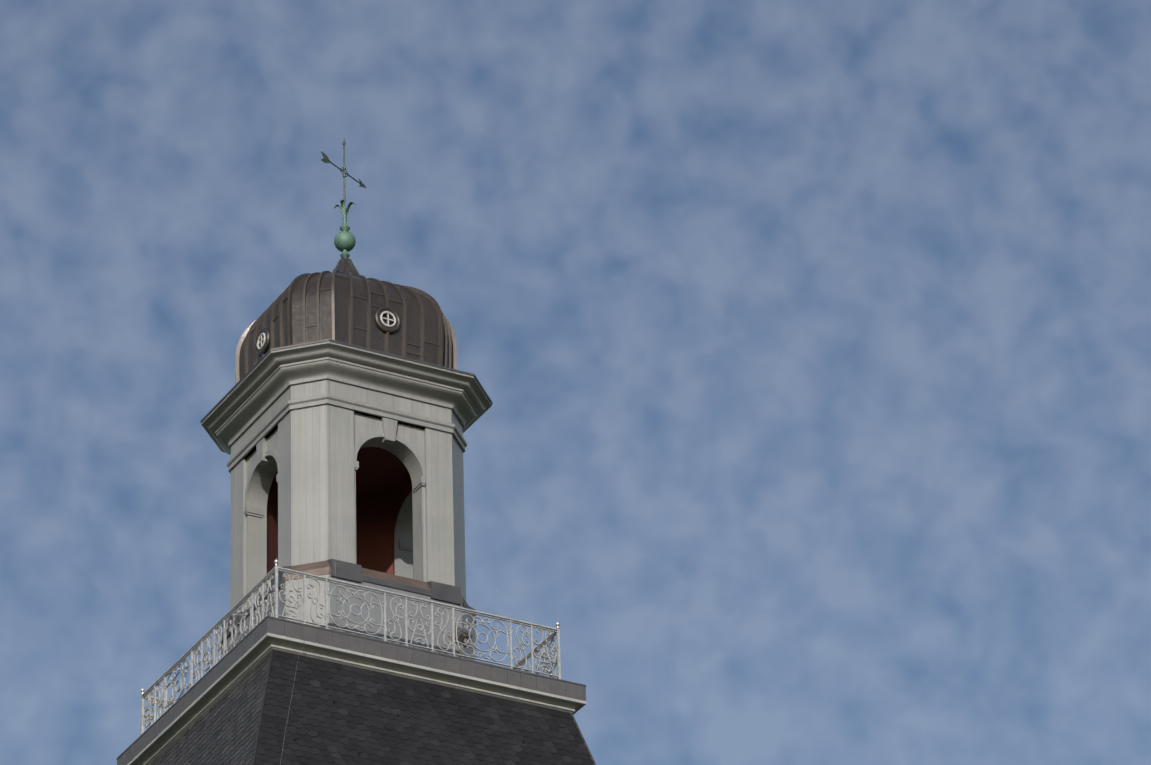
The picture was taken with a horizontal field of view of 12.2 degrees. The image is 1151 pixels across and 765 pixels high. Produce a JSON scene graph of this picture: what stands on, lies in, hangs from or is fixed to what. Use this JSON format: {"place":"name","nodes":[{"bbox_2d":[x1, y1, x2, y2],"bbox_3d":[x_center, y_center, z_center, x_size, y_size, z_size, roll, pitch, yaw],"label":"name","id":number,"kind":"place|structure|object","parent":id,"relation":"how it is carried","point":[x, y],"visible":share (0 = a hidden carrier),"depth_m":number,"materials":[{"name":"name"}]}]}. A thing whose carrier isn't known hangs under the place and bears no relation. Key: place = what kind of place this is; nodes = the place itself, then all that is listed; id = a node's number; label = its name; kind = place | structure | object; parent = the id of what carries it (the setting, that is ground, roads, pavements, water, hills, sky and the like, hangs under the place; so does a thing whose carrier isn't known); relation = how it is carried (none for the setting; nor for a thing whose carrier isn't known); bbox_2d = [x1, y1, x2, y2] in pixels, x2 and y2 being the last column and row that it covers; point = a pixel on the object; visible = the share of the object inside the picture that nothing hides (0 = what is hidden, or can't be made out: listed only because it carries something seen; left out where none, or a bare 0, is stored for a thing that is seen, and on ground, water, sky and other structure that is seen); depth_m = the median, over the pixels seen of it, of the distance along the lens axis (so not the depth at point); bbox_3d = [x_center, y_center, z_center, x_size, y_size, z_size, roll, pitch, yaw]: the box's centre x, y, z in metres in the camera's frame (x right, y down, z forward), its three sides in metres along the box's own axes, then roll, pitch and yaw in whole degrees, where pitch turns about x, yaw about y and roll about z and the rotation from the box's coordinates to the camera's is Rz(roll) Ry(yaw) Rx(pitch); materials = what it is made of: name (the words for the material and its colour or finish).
{"place":"outdoors","nodes":[
{"label":"outdoors","id":0,"kind":"place"},
{"bbox_2d":[274,447,409,499],"bbox_3d":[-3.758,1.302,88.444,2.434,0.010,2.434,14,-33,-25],"label":"ceiling","id":1,"kind":"structure","parent":0,"point":[380,471],"depth_m":88.81,"materials":[{"name":"brown wood"}]},
{"bbox_2d":[127,633,585,764],"bbox_3d":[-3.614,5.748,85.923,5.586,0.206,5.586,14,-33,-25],"label":"cornice molding","id":2,"kind":"structure","parent":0,"point":[212,694],"depth_m":84.03,"materials":[{"name":"white wood"}]},
{"bbox_2d":[0,0,1150,764],"label":"sky","id":3,"kind":"structure","parent":0,"point":[808,342],"materials":[{"name":"blue"}]},
{"bbox_3d":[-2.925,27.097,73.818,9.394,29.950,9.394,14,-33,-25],"label":"tower","id":4,"kind":"object","parent":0,"visible":0},
{"bbox_2d":[149,650,593,764],"bbox_3d":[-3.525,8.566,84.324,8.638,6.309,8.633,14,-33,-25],"label":"roof slates","id":5,"kind":"object","parent":4,"relation":"attached to","point":[422,728],"visible":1,"depth_m":83.04,"materials":[{"name":"black stone"}]},
{"bbox_2d":[198,699,524,764],"bbox_3d":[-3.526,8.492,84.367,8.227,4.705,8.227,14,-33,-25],"label":"roof hooks","id":6,"kind":"object","parent":5,"relation":"attached to","point":[523,740],"visible":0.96,"depth_m":83.04,"materials":[{"name":"black metal"}]},
{"bbox_2d":[252,649,595,764],"bbox_3d":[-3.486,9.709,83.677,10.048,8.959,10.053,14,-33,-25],"label":"roof hip rolls","id":7,"kind":"object","parent":4,"relation":"on","point":[262,707],"visible":0.86,"depth_m":82.06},
{"bbox_2d":[280,380,335,763],"bbox_3d":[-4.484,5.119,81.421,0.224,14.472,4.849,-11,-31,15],"label":"lightning conductor","id":8,"kind":"object","parent":7,"relation":"attached to","point":[330,558],"visible":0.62,"depth_m":85.07,"materials":[{"name":"metal"}]},
{"bbox_2d":[332,632,582,696],"bbox_3d":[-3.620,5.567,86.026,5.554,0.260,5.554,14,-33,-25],"label":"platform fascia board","id":9,"kind":"object","parent":7,"relation":"on","point":[412,656],"visible":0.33,"depth_m":83.77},
{"bbox_2d":[116,616,585,759],"bbox_3d":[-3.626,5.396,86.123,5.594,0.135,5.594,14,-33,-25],"label":"ledge","id":10,"kind":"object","parent":9,"relation":"on","point":[307,625],"depth_m":84.16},
{"bbox_2d":[230,404,465,613],"bbox_3d":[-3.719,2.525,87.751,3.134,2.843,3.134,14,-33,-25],"label":"corner pilasters","id":11,"kind":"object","parent":10,"relation":"on","point":[311,503],"visible":0.44,"depth_m":86.72,"materials":[{"name":"white wood"}]},
{"bbox_2d":[246,413,425,607],"bbox_3d":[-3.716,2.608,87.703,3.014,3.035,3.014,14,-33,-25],"label":"lantern arch panels","id":12,"kind":"object","parent":11,"relation":"attached to","point":[408,511],"visible":0.42,"depth_m":87.47,"materials":[{"name":"white wood"}]},
{"bbox_2d":[244,417,425,551],"bbox_3d":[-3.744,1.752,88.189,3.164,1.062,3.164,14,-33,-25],"label":"arch molding","id":13,"kind":"structure","parent":12,"relation":"attached to","point":[387,435],"depth_m":87.23,"materials":[{"name":"white wood"}]},
{"bbox_2d":[226,394,466,473],"bbox_3d":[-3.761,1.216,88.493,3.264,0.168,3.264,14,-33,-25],"label":"cornice molding","id":14,"kind":"structure","parent":11,"relation":"on","point":[282,412],"depth_m":87.32,"materials":[{"name":"white wood"}]},
{"bbox_2d":[231,379,462,457],"bbox_3d":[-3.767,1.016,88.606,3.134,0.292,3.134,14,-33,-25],"label":"frieze","id":15,"kind":"object","parent":14,"relation":"on","point":[303,390],"visible":0.38,"depth_m":87.44,"materials":[{"name":"white wood"}]},
{"bbox_2d":[201,341,491,458],"bbox_3d":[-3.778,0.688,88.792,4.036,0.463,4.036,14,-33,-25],"label":"cornice","id":16,"kind":"structure","parent":15,"relation":"on","point":[270,378],"depth_m":87.56,"materials":[{"name":"white wood"}]},
{"bbox_2d":[200,339,492,454],"bbox_3d":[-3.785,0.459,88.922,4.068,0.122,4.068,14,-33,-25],"label":"cornice top edge","id":17,"kind":"object","parent":11,"relation":"on","point":[283,347],"visible":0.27,"depth_m":87.44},
{"bbox_2d":[239,257,452,436],"bbox_3d":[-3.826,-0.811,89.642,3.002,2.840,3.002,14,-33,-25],"label":"dome roof","id":18,"kind":"structure","parent":17,"relation":"on","point":[342,309],"depth_m":88.22,"materials":[{"name":"brown metal"}]},
{"bbox_2d":[255,307,400,355],"bbox_3d":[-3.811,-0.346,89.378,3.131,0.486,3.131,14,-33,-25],"label":"oculus surrounds","id":19,"kind":"object","parent":18,"relation":"attached to","point":[378,322],"visible":0.33,"depth_m":88.29,"materials":[{"name":"metal"}]},
{"bbox_2d":[257,311,395,349],"bbox_3d":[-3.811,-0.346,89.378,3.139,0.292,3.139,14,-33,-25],"label":"oculus frames","id":20,"kind":"structure","parent":19,"relation":"attached to","point":[381,319],"depth_m":88.25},
{"bbox_2d":[334,199,355,257],"bbox_3d":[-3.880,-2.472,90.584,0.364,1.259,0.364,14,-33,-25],"label":"finial ball and leaves","id":21,"kind":"object","parent":18,"relation":"on","point":[344,241],"visible":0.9,"depth_m":90.43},
{"bbox_2d":[321,139,366,203],"bbox_3d":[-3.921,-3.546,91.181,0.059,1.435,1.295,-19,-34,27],"label":"weather vane","id":22,"kind":"object","parent":21,"relation":"on","point":[325,159],"visible":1,"depth_m":91.20,"materials":[{"name":"metal"}]},
{"bbox_2d":[235,268,456,432],"bbox_3d":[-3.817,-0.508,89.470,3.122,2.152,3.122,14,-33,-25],"label":"roof seams","id":23,"kind":"object","parent":18,"relation":"attached to","point":[444,323],"visible":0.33,"depth_m":88.49,"materials":[{"name":"brown metal"}]},
{"bbox_2d":[221,574,475,660],"bbox_3d":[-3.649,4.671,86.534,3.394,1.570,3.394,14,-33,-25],"label":"lantern pedestal","id":24,"kind":"object","parent":10,"relation":"on","point":[375,612],"visible":0.3,"depth_m":85.26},
{"bbox_2d":[220,559,475,642],"bbox_3d":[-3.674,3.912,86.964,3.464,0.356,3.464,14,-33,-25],"label":"ledge","id":25,"kind":"object","parent":24,"relation":"on","point":[431,589],"visible":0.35,"depth_m":85.62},
{"bbox_2d":[141,558,560,734],"bbox_3d":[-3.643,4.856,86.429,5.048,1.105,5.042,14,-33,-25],"label":"iron railing","id":26,"kind":"object","parent":10,"relation":"on","point":[160,701],"visible":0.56,"depth_m":84.84,"materials":[{"name":"metal"}]},
{"bbox_2d":[449,625,472,657],"bbox_3d":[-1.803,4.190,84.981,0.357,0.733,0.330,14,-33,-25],"label":"floodlight","id":27,"kind":"object","parent":10,"relation":"on","point":[462,635],"visible":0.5,"depth_m":84.99,"materials":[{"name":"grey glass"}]},
{"bbox_2d":[117,618,585,764],"bbox_3d":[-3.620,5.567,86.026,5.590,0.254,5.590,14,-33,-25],"label":"platform fascia slates","id":28,"kind":"object","parent":9,"relation":"on","point":[338,640],"visible":0.77,"depth_m":84.06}
]}

